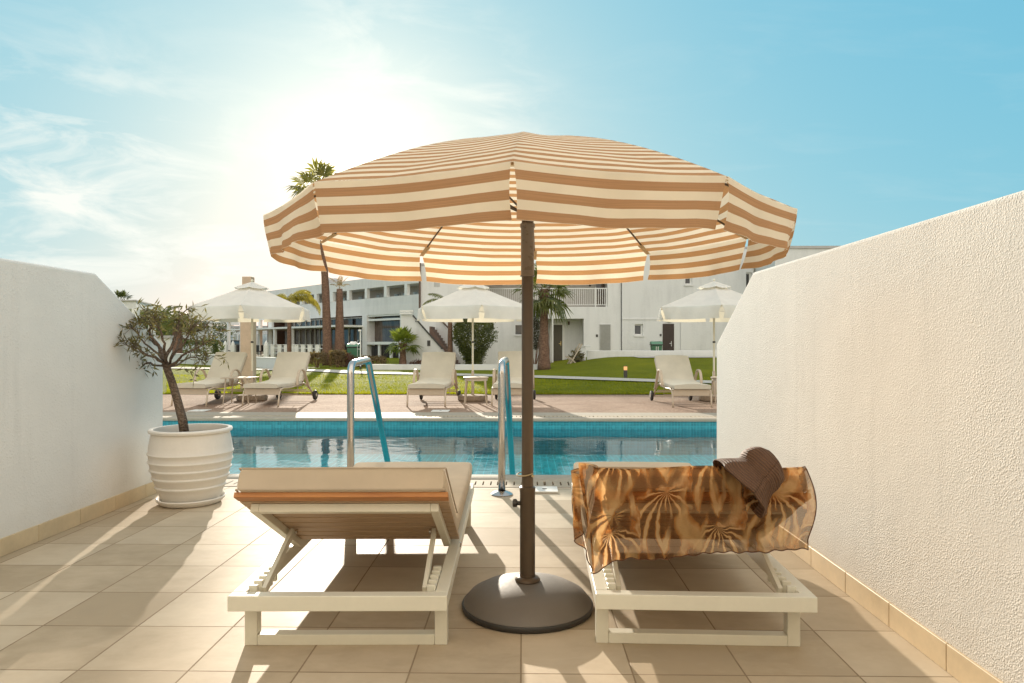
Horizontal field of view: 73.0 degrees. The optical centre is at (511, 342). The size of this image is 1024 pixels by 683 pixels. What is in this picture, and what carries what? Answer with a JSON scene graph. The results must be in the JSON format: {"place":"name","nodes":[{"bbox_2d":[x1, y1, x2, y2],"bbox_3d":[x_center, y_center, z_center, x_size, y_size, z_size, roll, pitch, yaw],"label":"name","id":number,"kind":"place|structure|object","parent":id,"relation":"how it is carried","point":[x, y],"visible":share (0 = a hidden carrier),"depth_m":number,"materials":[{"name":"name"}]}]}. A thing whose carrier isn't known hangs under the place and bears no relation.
{"place":"outdoors","nodes":[
{"label":"outdoors","id":0,"kind":"place"},
{"bbox_2d":[142,305,181,331],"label":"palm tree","id":1,"kind":"object","parent":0,"point":[168,310],"visible":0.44,"depth_m":50.43,"materials":[{"name":"green plant"}]},
{"bbox_2d":[158,313,198,353],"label":"palm tree","id":2,"kind":"object","parent":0,"point":[166,325],"visible":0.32,"depth_m":42.11,"materials":[{"name":"green plant"}]},
{"bbox_2d":[169,328,210,353],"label":"distant house","id":3,"kind":"structure","parent":0,"point":[199,334],"depth_m":78.28,"materials":[{"name":"white glass"}]},
{"bbox_2d":[163,421,716,454],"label":"pool wall","id":4,"kind":"structure","parent":0,"point":[549,437],"depth_m":10.94,"materials":[{"name":"teal tile"}]},
{"bbox_2d":[227,474,571,479],"bbox_3d":[-1.401,1.212,6.176,23.360,0.045,0.215,0,0,1],"label":"pool coping","id":5,"kind":"object","parent":4,"relation":"on","point":[495,477],"depth_m":6.12,"materials":[{"name":"stone"}]},
{"bbox_2d":[163,417,716,421],"bbox_3d":[-1.323,1.212,11.030,23.360,0.045,0.215,0,0,1],"label":"pool coping","id":6,"kind":"object","parent":4,"relation":"on","point":[672,419],"visible":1,"depth_m":10.94,"materials":[{"name":"stone"}]},
{"bbox_2d":[163,394,716,412],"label":"pool deck","id":7,"kind":"structure","parent":0,"point":[541,403],"depth_m":13.49,"materials":[{"name":"beige stone"}]},
{"bbox_2d":[187,409,211,411],"bbox_3d":[-5.508,1.189,12.190,0.295,0.012,0.300,0,0,1],"label":"skimmer lid","id":8,"kind":"object","parent":7,"relation":"on","point":[199,410],"visible":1,"depth_m":12.13,"materials":[{"name":"plastic"}]},
{"bbox_2d":[171,352,247,406],"bbox_3d":[-5.990,0.693,13.927,0.872,1.019,1.692,0,0,10],"label":"pool lounger","id":9,"kind":"object","parent":7,"relation":"on","point":[236,361],"visible":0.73,"depth_m":14.18,"materials":[{"name":"beige fabric"}]},
{"bbox_2d":[220,376,258,404],"bbox_3d":[-5.364,0.936,13.638,0.580,0.531,0.464,0,0,1],"label":"side table","id":10,"kind":"object","parent":7,"relation":"on","point":[241,377],"visible":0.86,"depth_m":13.45,"materials":[{"name":"beige plastic"}]},
{"bbox_2d":[188,279,310,400],"bbox_3d":[-5.445,-0.068,14.490,2.408,2.535,2.467,0,0,1],"label":"white parasol","id":11,"kind":"object","parent":7,"relation":"on","point":[251,301],"visible":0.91,"depth_m":13.87,"materials":[{"name":"fabric"}]},
{"bbox_2d":[241,352,317,406],"bbox_3d":[-4.653,0.693,13.909,0.872,1.019,1.692,0,0,8],"label":"pool lounger","id":12,"kind":"object","parent":7,"relation":"on","point":[289,370],"visible":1,"depth_m":14.16,"materials":[{"name":"white fabric"}]},
{"bbox_2d":[406,352,460,406],"bbox_3d":[-1.560,0.693,13.835,0.872,1.019,1.692,0,0,4],"label":"pool lounger","id":13,"kind":"object","parent":7,"relation":"on","point":[438,374],"visible":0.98,"depth_m":14.11,"materials":[{"name":"white fabric"}]},
{"bbox_2d":[431,410,449,411],"bbox_3d":[-1.253,1.189,12.122,0.307,0.012,0.300,0,0,1],"label":"skimmer lid","id":14,"kind":"object","parent":7,"relation":"on","point":[440,410],"visible":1,"depth_m":12.05,"materials":[{"name":"plastic"}]},
{"bbox_2d":[417,285,521,401],"bbox_3d":[-0.818,-0.068,14.415,2.406,2.535,2.466,0,0,1],"label":"white parasol","id":15,"kind":"object","parent":7,"relation":"on","point":[475,303],"visible":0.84,"depth_m":13.73,"materials":[{"name":"fabric"}]},
{"bbox_2d":[463,376,488,403],"bbox_3d":[-0.713,0.935,13.663,0.500,0.531,0.500,0,0,1],"label":"side table","id":16,"kind":"object","parent":7,"relation":"on","point":[475,378],"visible":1,"depth_m":13.51,"materials":[{"name":"beige plastic"}]},
{"bbox_2d":[491,351,535,405],"bbox_3d":[0.026,0.685,13.960,0.872,1.035,1.692,0,0,3],"label":"pool lounger","id":17,"kind":"object","parent":7,"relation":"on","point":[515,360],"visible":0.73,"depth_m":14.23,"materials":[{"name":"white fabric"}]},
{"bbox_2d":[650,355,712,407],"bbox_3d":[3.327,0.726,13.657,0.872,0.953,1.692,0,0,-1],"label":"pool lounger","id":18,"kind":"object","parent":7,"relation":"on","point":[674,374],"visible":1,"depth_m":13.92,"materials":[{"name":"beige fabric"}]},
{"bbox_2d":[657,279,742,401],"bbox_3d":[4.188,-0.068,14.335,2.364,2.535,2.490,0,0,1],"label":"white parasol","id":19,"kind":"object","parent":7,"relation":"on","point":[714,301],"visible":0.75,"depth_m":13.81,"materials":[{"name":"fabric"}]},
{"bbox_2d":[710,376,716,404],"bbox_3d":[4.176,0.935,13.635,0.500,0.531,0.500,0,0,1],"label":"side table","id":20,"kind":"object","parent":7,"relation":"on","point":[714,378],"visible":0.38,"depth_m":13.50,"materials":[{"name":"beige plastic"}]},
{"bbox_2d":[163,352,716,394],"bbox_3d":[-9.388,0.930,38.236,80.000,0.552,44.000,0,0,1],"label":"lawn","id":21,"kind":"structure","parent":0,"point":[613,366],"depth_m":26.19,"materials":[{"name":"green plant"}]},
{"bbox_2d":[115,289,133,299],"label":"palm tree","id":22,"kind":"object","parent":21,"relation":"on","point":[122,293],"visible":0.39,"depth_m":60.38,"materials":[{"name":"green plant"}]},
{"bbox_2d":[121,300,173,362],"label":"white pavilion","id":23,"kind":"structure","parent":21,"relation":"on","point":[130,305],"depth_m":34.69,"materials":[{"name":"paint"}]},
{"bbox_2d":[142,323,171,334],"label":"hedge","id":24,"kind":"object","parent":21,"relation":"on","point":[162,330],"visible":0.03,"depth_m":44.12,"materials":[{"name":"green plant"}]},
{"bbox_2d":[172,353,214,364],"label":"garden wall","id":25,"kind":"structure","parent":21,"relation":"on","point":[177,356],"depth_m":38.42,"materials":[{"name":"white paint"}]},
{"bbox_2d":[183,338,224,353],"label":"hedge","id":26,"kind":"object","parent":21,"relation":"on","point":[215,348],"visible":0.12,"depth_m":47.06,"materials":[{"name":"green plant"}]},
{"bbox_2d":[187,312,236,341],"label":"broadleaf tree","id":27,"kind":"object","parent":21,"relation":"on","point":[222,328],"visible":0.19,"depth_m":86.25,"materials":[{"name":"green plant"}]},
{"bbox_2d":[206,340,268,356],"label":"balustrade","id":28,"kind":"object","parent":21,"relation":"on","point":[265,349],"visible":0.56,"depth_m":59.89,"materials":[{"name":"white paint"}]},
{"bbox_2d":[213,326,266,351],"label":"pavilion bar","id":29,"kind":"object","parent":21,"relation":"on","point":[236,340],"visible":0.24,"depth_m":96.53,"materials":[{"name":"white glass"}]},
{"bbox_2d":[240,277,255,388],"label":"stone pillar","id":30,"kind":"structure","parent":21,"relation":"on","point":[245,336],"depth_m":17.96,"materials":[{"name":"stone"}]},
{"bbox_2d":[256,357,307,368],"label":"garden wall","id":31,"kind":"structure","parent":21,"relation":"on","point":[265,362],"depth_m":32.86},
{"bbox_2d":[270,344,321,358],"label":"balustrade","id":32,"kind":"object","parent":21,"relation":"on","point":[303,348],"visible":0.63,"depth_m":55.48,"materials":[{"name":"white paint"}]},
{"bbox_2d":[276,289,320,351],"bbox_3d":[-12.178,-0.921,38.177,3.083,4.243,3.078,0,0,-42],"label":"palm tree","id":33,"kind":"object","parent":21,"relation":"on","point":[293,298],"visible":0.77,"depth_m":38.09,"materials":[{"name":"green plant"}]},
{"bbox_2d":[197,279,419,357],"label":"restaurant building","id":34,"kind":"structure","parent":21,"relation":"on","point":[372,309],"depth_m":58.82,"materials":[{"name":"white painted plaster"},{"name":"dark window glass"},{"name":"painted metal"}]},
{"bbox_2d":[329,278,338,282],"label":"water tank","id":35,"kind":"object","parent":34,"relation":"on","point":[332,281],"visible":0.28,"depth_m":62.74,"materials":[{"name":"white"}]},
{"bbox_2d":[344,319,352,324],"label":"brown window","id":36,"kind":"structure","parent":34,"relation":"in","point":[346,321],"depth_m":61.46,"materials":[{"name":"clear glass"}]},
{"bbox_2d":[367,314,399,357],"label":"bay window","id":37,"kind":"structure","parent":34,"relation":"in","point":[386,323],"depth_m":56.11,"materials":[{"name":"white glass"}]},
{"bbox_2d":[394,292,403,295],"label":"window","id":38,"kind":"structure","parent":34,"relation":"in","point":[400,294],"depth_m":56.84,"materials":[{"name":"grey glass"}]},
{"bbox_2d":[284,157,337,365],"bbox_3d":[-10.485,-4.306,36.751,3.480,11.015,3.169,0,0,-28],"label":"palm tree","id":39,"kind":"object","parent":21,"relation":"on","point":[328,170],"visible":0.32,"depth_m":36.66,"materials":[{"name":"plant"}]},
{"bbox_2d":[309,350,328,366],"bbox_3d":[-9.521,0.776,33.748,0.970,0.858,1.029,0,0,1],"label":"hedge","id":40,"kind":"object","parent":21,"relation":"on","point":[321,356],"visible":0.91,"depth_m":33.50,"materials":[{"name":"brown plant"}]},
{"bbox_2d":[327,349,346,366],"bbox_3d":[-8.573,0.745,34.040,1.012,0.935,1.067,0,0,1],"label":"hedge","id":41,"kind":"object","parent":21,"relation":"on","point":[337,353],"visible":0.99,"depth_m":33.83,"materials":[{"name":"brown plant"}]},
{"bbox_2d":[328,276,348,360],"bbox_3d":[-9.207,-1.194,37.042,1.237,4.787,0.824,0,0,1],"label":"palm tree","id":42,"kind":"object","parent":21,"relation":"on","point":[339,333],"visible":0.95,"depth_m":36.89,"materials":[{"name":"brown plant"}]},
{"bbox_2d":[339,352,354,366],"bbox_3d":[-8.185,0.870,34.453,1.054,0.890,0.789,0,0,-15],"label":"shrub","id":43,"kind":"object","parent":21,"relation":"on","point":[347,360],"visible":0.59,"depth_m":34.30,"materials":[{"name":"red plant"}]},
{"bbox_2d":[346,341,359,359],"bbox_3d":[-8.087,0.558,35.334,0.635,1.285,0.624,0,0,1],"label":"wheeled bin","id":44,"kind":"object","parent":21,"relation":"on","point":[351,347],"visible":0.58,"depth_m":35.08,"materials":[{"name":"plastic"}]},
{"bbox_2d":[357,330,361,368],"bbox_3d":[-6.975,0.290,31.610,0.202,1.800,0.109,0,0,1],"label":"shower post","id":45,"kind":"object","parent":21,"relation":"on","point":[360,366],"visible":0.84,"depth_m":31.59,"materials":[{"name":"white metal"}]},
{"bbox_2d":[356,355,388,366],"bbox_3d":[-6.961,0.925,34.339,1.628,0.738,1.073,0,0,1],"label":"hedge","id":46,"kind":"object","parent":21,"relation":"on","point":[379,359],"visible":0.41,"depth_m":34.09,"materials":[{"name":"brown plant"}]},
{"bbox_2d":[383,326,422,363],"bbox_3d":[-5.463,0.153,34.510,1.937,2.093,1.857,0,0,23],"label":"palm tree","id":47,"kind":"object","parent":21,"relation":"on","point":[400,334],"visible":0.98,"depth_m":34.37,"materials":[{"name":"green plant"}]},
{"bbox_2d":[409,359,420,363],"bbox_3d":[-4.659,1.037,34.686,1.086,0.540,0.854,0,0,1],"label":"shrub","id":48,"kind":"object","parent":21,"relation":"on","point":[418,362],"visible":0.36,"depth_m":34.58,"materials":[{"name":"red plant"}]},
{"bbox_2d":[400,310,464,363],"bbox_3d":[-3.980,-0.225,36.144,3.423,2.950,2.050,0,0,1],"label":"external stair","id":49,"kind":"object","parent":21,"relation":"on","point":[433,340],"visible":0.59,"depth_m":35.29,"materials":[{"name":"white paint"}]},
{"bbox_2d":[422,293,452,351],"bbox_3d":[-3.195,-0.666,34.590,2.663,3.732,2.414,0,0,1],"label":"palm tree","id":50,"kind":"object","parent":21,"relation":"on","point":[450,341],"visible":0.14,"depth_m":34.56,"materials":[{"name":"green plant"}]},
{"bbox_2d":[163,412,716,415],"bbox_3d":[-1.312,1.224,11.704,23.360,0.052,0.497,0,0,1],"label":"stone band","id":51,"kind":"object","parent":21,"relation":"on","point":[430,413],"visible":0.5,"depth_m":11.75,"materials":[{"name":"beige stone"}]},
{"bbox_2d":[372,364,537,369],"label":"kerb wall","id":52,"kind":"structure","parent":21,"relation":"on","point":[418,366],"depth_m":30.64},
{"bbox_2d":[451,318,498,363],"bbox_3d":[-1.988,-0.082,34.602,2.287,2.826,2.142,0,0,32],"label":"round bush","id":53,"kind":"object","parent":21,"relation":"on","point":[462,343],"visible":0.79,"depth_m":34.27,"materials":[{"name":"green plant"}]},
{"bbox_2d":[419,263,620,363],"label":"apartment block","id":54,"kind":"structure","parent":21,"relation":"on","point":[594,323],"depth_m":38.02,"materials":[{"name":"white paint"}]},
{"bbox_2d":[514,325,521,335],"bbox_3d":[0.469,-0.677,38.037,0.683,0.616,0.200,0,0,1],"label":"window","id":55,"kind":"structure","parent":54,"relation":"in","point":[518,328],"depth_m":38.10,"materials":[{"name":"grey glass"}]},
{"bbox_2d":[550,323,563,361],"bbox_3d":[2.561,-0.028,39.158,0.819,2.205,0.108,0,0,1],"label":"door","id":56,"kind":"structure","parent":54,"relation":"in","point":[558,329],"depth_m":39.16,"materials":[{"name":"white paint"}]},
{"bbox_2d":[596,284,604,306],"bbox_3d":[5.108,-2.866,39.447,0.751,1.708,0.048,0,0,1],"label":"balcony door","id":57,"kind":"structure","parent":54,"relation":"in","point":[597,285],"depth_m":39.42,"materials":[{"name":"white glass"}]},
{"bbox_2d":[599,324,610,349],"bbox_3d":[5.106,-0.300,37.903,0.619,1.453,0.049,0,0,1],"label":"louvre door","id":58,"kind":"structure","parent":54,"relation":"in","point":[604,329],"depth_m":37.89,"materials":[{"name":"grey wood"}]},
{"bbox_2d":[533,308,539,363],"bbox_3d":[1.289,-0.506,37.403,1.049,3.427,0.915,0,0,1],"label":"climbing plant","id":59,"kind":"object","parent":21,"relation":"on","point":[536,323],"visible":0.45,"depth_m":37.24,"materials":[{"name":"green plant"}]},
{"bbox_2d":[509,261,575,369],"bbox_3d":[1.337,-1.280,30.115,3.084,4.960,2.682,0,0,1],"label":"palm tree","id":60,"kind":"object","parent":21,"relation":"on","point":[543,304],"visible":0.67,"depth_m":29.89,"materials":[{"name":"green plant"}]},
{"bbox_2d":[565,343,581,363],"bbox_3d":[2.948,0.607,32.957,0.751,1.185,0.555,0,0,-9],"label":"folded chair","id":61,"kind":"object","parent":21,"relation":"on","point":[570,359],"visible":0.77,"depth_m":32.78,"materials":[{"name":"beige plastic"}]},
{"bbox_2d":[567,348,585,362],"bbox_3d":[3.095,0.827,33.205,0.963,1.278,0.828,0,0,1],"label":"agave","id":62,"kind":"object","parent":21,"relation":"on","point":[579,355],"visible":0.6,"depth_m":33.13,"materials":[{"name":"green plant"}]},
{"bbox_2d":[578,346,590,359],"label":"gate pier","id":63,"kind":"structure","parent":21,"relation":"on","point":[583,349],"depth_m":33.55,"materials":[{"name":"white paint"}]},
{"bbox_2d":[624,366,626,377],"bbox_3d":[3.846,0.985,23.441,0.114,0.410,0.114,0,0,1],"label":"bollard lamp","id":64,"kind":"object","parent":21,"relation":"on","point":[625,371],"visible":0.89,"depth_m":23.39,"materials":[{"name":"grey metal"}]},
{"bbox_2d":[587,350,716,359],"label":"parapet","id":65,"kind":"structure","parent":21,"relation":"on","point":[593,354],"depth_m":33.91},
{"bbox_2d":[649,341,662,350],"bbox_3d":[7.607,0.475,36.483,0.605,1.130,0.594,0,0,1],"label":"wheeled bin","id":66,"kind":"object","parent":21,"relation":"on","point":[655,345],"visible":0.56,"depth_m":36.23,"materials":[{"name":"plastic"}]},
{"bbox_2d":[621,247,753,350],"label":"white wing","id":67,"kind":"structure","parent":21,"relation":"on","point":[644,301],"depth_m":37.75,"materials":[{"name":"white paint"}]},
{"bbox_2d":[634,324,643,336],"bbox_3d":[6.930,-0.687,37.849,0.563,0.689,0.250,0,0,1],"label":"window","id":68,"kind":"structure","parent":67,"relation":"in","point":[638,327],"depth_m":37.91,"materials":[{"name":"white glass"}]},
{"bbox_2d":[663,324,673,350],"bbox_3d":[8.530,0.026,37.707,0.617,2.148,0.079,0,0,1],"label":"door","id":69,"kind":"structure","parent":67,"relation":"in","point":[668,329],"depth_m":37.72,"materials":[{"name":"wood"}]},
{"bbox_2d":[684,278,692,285],"bbox_3d":[9.643,-3.429,37.805,0.492,0.643,0.250,0,0,1],"label":"window","id":70,"kind":"structure","parent":67,"relation":"in","point":[688,282],"depth_m":37.85,"materials":[{"name":"white glass"}]},
{"bbox_2d":[746,273,750,286],"bbox_3d":[12.907,-3.375,37.838,0.402,0.938,0.080,0,0,1],"label":"window","id":71,"kind":"structure","parent":67,"relation":"in","point":[748,275],"depth_m":37.84,"materials":[{"name":"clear glass"}]},
{"bbox_2d":[754,246,838,271],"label":"side block","id":72,"kind":"structure","parent":21,"relation":"on","point":[796,252],"depth_m":34.77,"materials":[{"name":"white paint"}]},
{"bbox_2d":[171,367,711,382],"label":"path","id":73,"kind":"structure","parent":0,"point":[545,376],"depth_m":24.57,"materials":[{"name":"concrete"}]},
{"bbox_2d":[229,454,716,474],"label":"pool floor","id":74,"kind":"structure","parent":0,"point":[543,464],"depth_m":10.36,"materials":[{"name":"tile"}]},
{"bbox_2d":[0,487,960,682],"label":"terrace floor","id":75,"kind":"structure","parent":0,"point":[141,591],"depth_m":3.02,"materials":[{"name":"tile"}]},
{"bbox_2d":[0,258,162,556],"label":"terrace wall","id":76,"kind":"structure","parent":75,"relation":"on","point":[81,405],"depth_m":4.45,"materials":[{"name":"white paint"}]},
{"bbox_2d":[155,491,225,508],"bbox_3d":[-2.417,1.175,5.209,0.484,0.050,0.484,0,0,1],"label":"pot saucer","id":77,"kind":"object","parent":75,"relation":"on","point":[188,504],"visible":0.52,"depth_m":5.02,"materials":[{"name":"white ceramic"}]},
{"bbox_2d":[146,423,233,502],"bbox_3d":[-2.417,0.908,5.209,0.600,0.545,0.600,0,0,1],"label":"plant pot","id":78,"kind":"object","parent":77,"relation":"on","point":[193,464],"visible":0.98,"depth_m":4.99,"materials":[{"name":"white ceramic"}]},
{"bbox_2d":[113,297,230,431],"bbox_3d":[-2.590,0.176,5.209,1.016,1.046,0.794,0,0,1],"label":"olive tree","id":79,"kind":"object","parent":78,"relation":"on","point":[193,329],"visible":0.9,"depth_m":5.18,"materials":[{"name":"green plant"}]},
{"bbox_2d":[227,462,473,644],"bbox_3d":[-0.665,0.842,3.671,0.840,0.717,2.130,0,0,0],"label":"sun lounger","id":80,"kind":"object","parent":75,"relation":"on","point":[298,509],"visible":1,"depth_m":2.73,"materials":[{"name":"white wood"}]},
{"bbox_2d":[347,357,390,466],"bbox_3d":[-1.269,0.897,6.375,0.176,1.552,1.924,0,0,1],"label":"pool handrail","id":81,"kind":"object","parent":75,"relation":"on","point":[354,363],"visible":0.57,"depth_m":5.55,"materials":[{"name":"metal"}]},
{"bbox_2d":[491,357,514,496],"bbox_3d":[-0.004,0.897,6.353,0.176,1.552,1.925,0,0,5],"label":"pool handrail","id":82,"kind":"object","parent":75,"relation":"on","point":[504,392],"visible":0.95,"depth_m":5.47,"materials":[{"name":"metal"}]},
{"bbox_2d":[263,132,796,633],"bbox_3d":[0.070,0.128,3.139,2.187,2.145,2.264,0,0,1],"label":"striped parasol","id":83,"kind":"object","parent":75,"relation":"on","point":[511,208],"visible":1,"depth_m":2.66,"materials":[{"name":"fabric"}]},
{"bbox_2d":[535,486,557,492],"bbox_3d":[0.265,1.189,5.617,0.211,0.012,0.200,0,0,1],"label":"skimmer lid","id":84,"kind":"object","parent":75,"relation":"on","point":[546,489],"visible":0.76,"depth_m":5.59,"materials":[{"name":"plastic"}]},
{"bbox_2d":[574,462,816,646],"bbox_3d":[0.777,0.842,3.673,0.840,0.717,2.130,0,0,2],"label":"sun lounger","id":85,"kind":"object","parent":75,"relation":"on","point":[792,598],"visible":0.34,"depth_m":2.73,"materials":[{"name":"white plastic"},{"name":"fabric"}]},
{"bbox_2d":[571,463,816,573],"bbox_3d":[0.691,0.672,2.727,0.913,0.411,0.305,0,0,1],"label":"scarf","id":86,"kind":"object","parent":85,"relation":"on","point":[663,513],"visible":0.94,"depth_m":2.60,"materials":[{"name":"brown fabric"}]},
{"bbox_2d":[713,447,784,517],"bbox_3d":[0.885,0.515,2.558,0.245,0.256,0.241,0,0,1],"label":"sun hat","id":87,"kind":"object","parent":86,"relation":"hanging from","point":[757,472],"visible":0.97,"depth_m":2.51,"materials":[{"name":"brown wicker"}]},
{"bbox_2d":[717,190,1023,682],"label":"terrace wall","id":88,"kind":"structure","parent":75,"relation":"on","point":[874,385],"depth_m":2.78,"materials":[{"name":"white paint"}]},
{"bbox_2d":[0,0,1023,325],"label":"sky","id":89,"kind":"structure","parent":0,"point":[146,146],"materials":[{"name":"blue"}]},
{"bbox_2d":[632,356,716,357],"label":"walkway","id":90,"kind":"structure","parent":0,"point":[654,356],"depth_m":32.85,"materials":[{"name":"concrete"}]},
{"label":"drain channel","id":91,"kind":"structure","parent":0,"visible":0},
{"bbox_2d":[224,479,571,487],"bbox_3d":[-0.405,1.213,5.901,13.000,0.034,0.298,0,0,1],"label":"drain grating","id":92,"kind":"object","parent":91,"relation":"on","point":[481,483],"visible":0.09,"depth_m":5.89,"materials":[{"name":"plastic"}]},
{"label":"drain channel","id":93,"kind":"structure","parent":0,"visible":0},
{"bbox_2d":[163,415,716,416],"bbox_3d":[-1.069,1.213,11.292,17.500,0.034,0.313,0,0,1],"label":"drain grating","id":94,"kind":"object","parent":93,"relation":"on","point":[415,416],"visible":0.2,"depth_m":11.27,"materials":[{"name":"plastic"}]}
]}

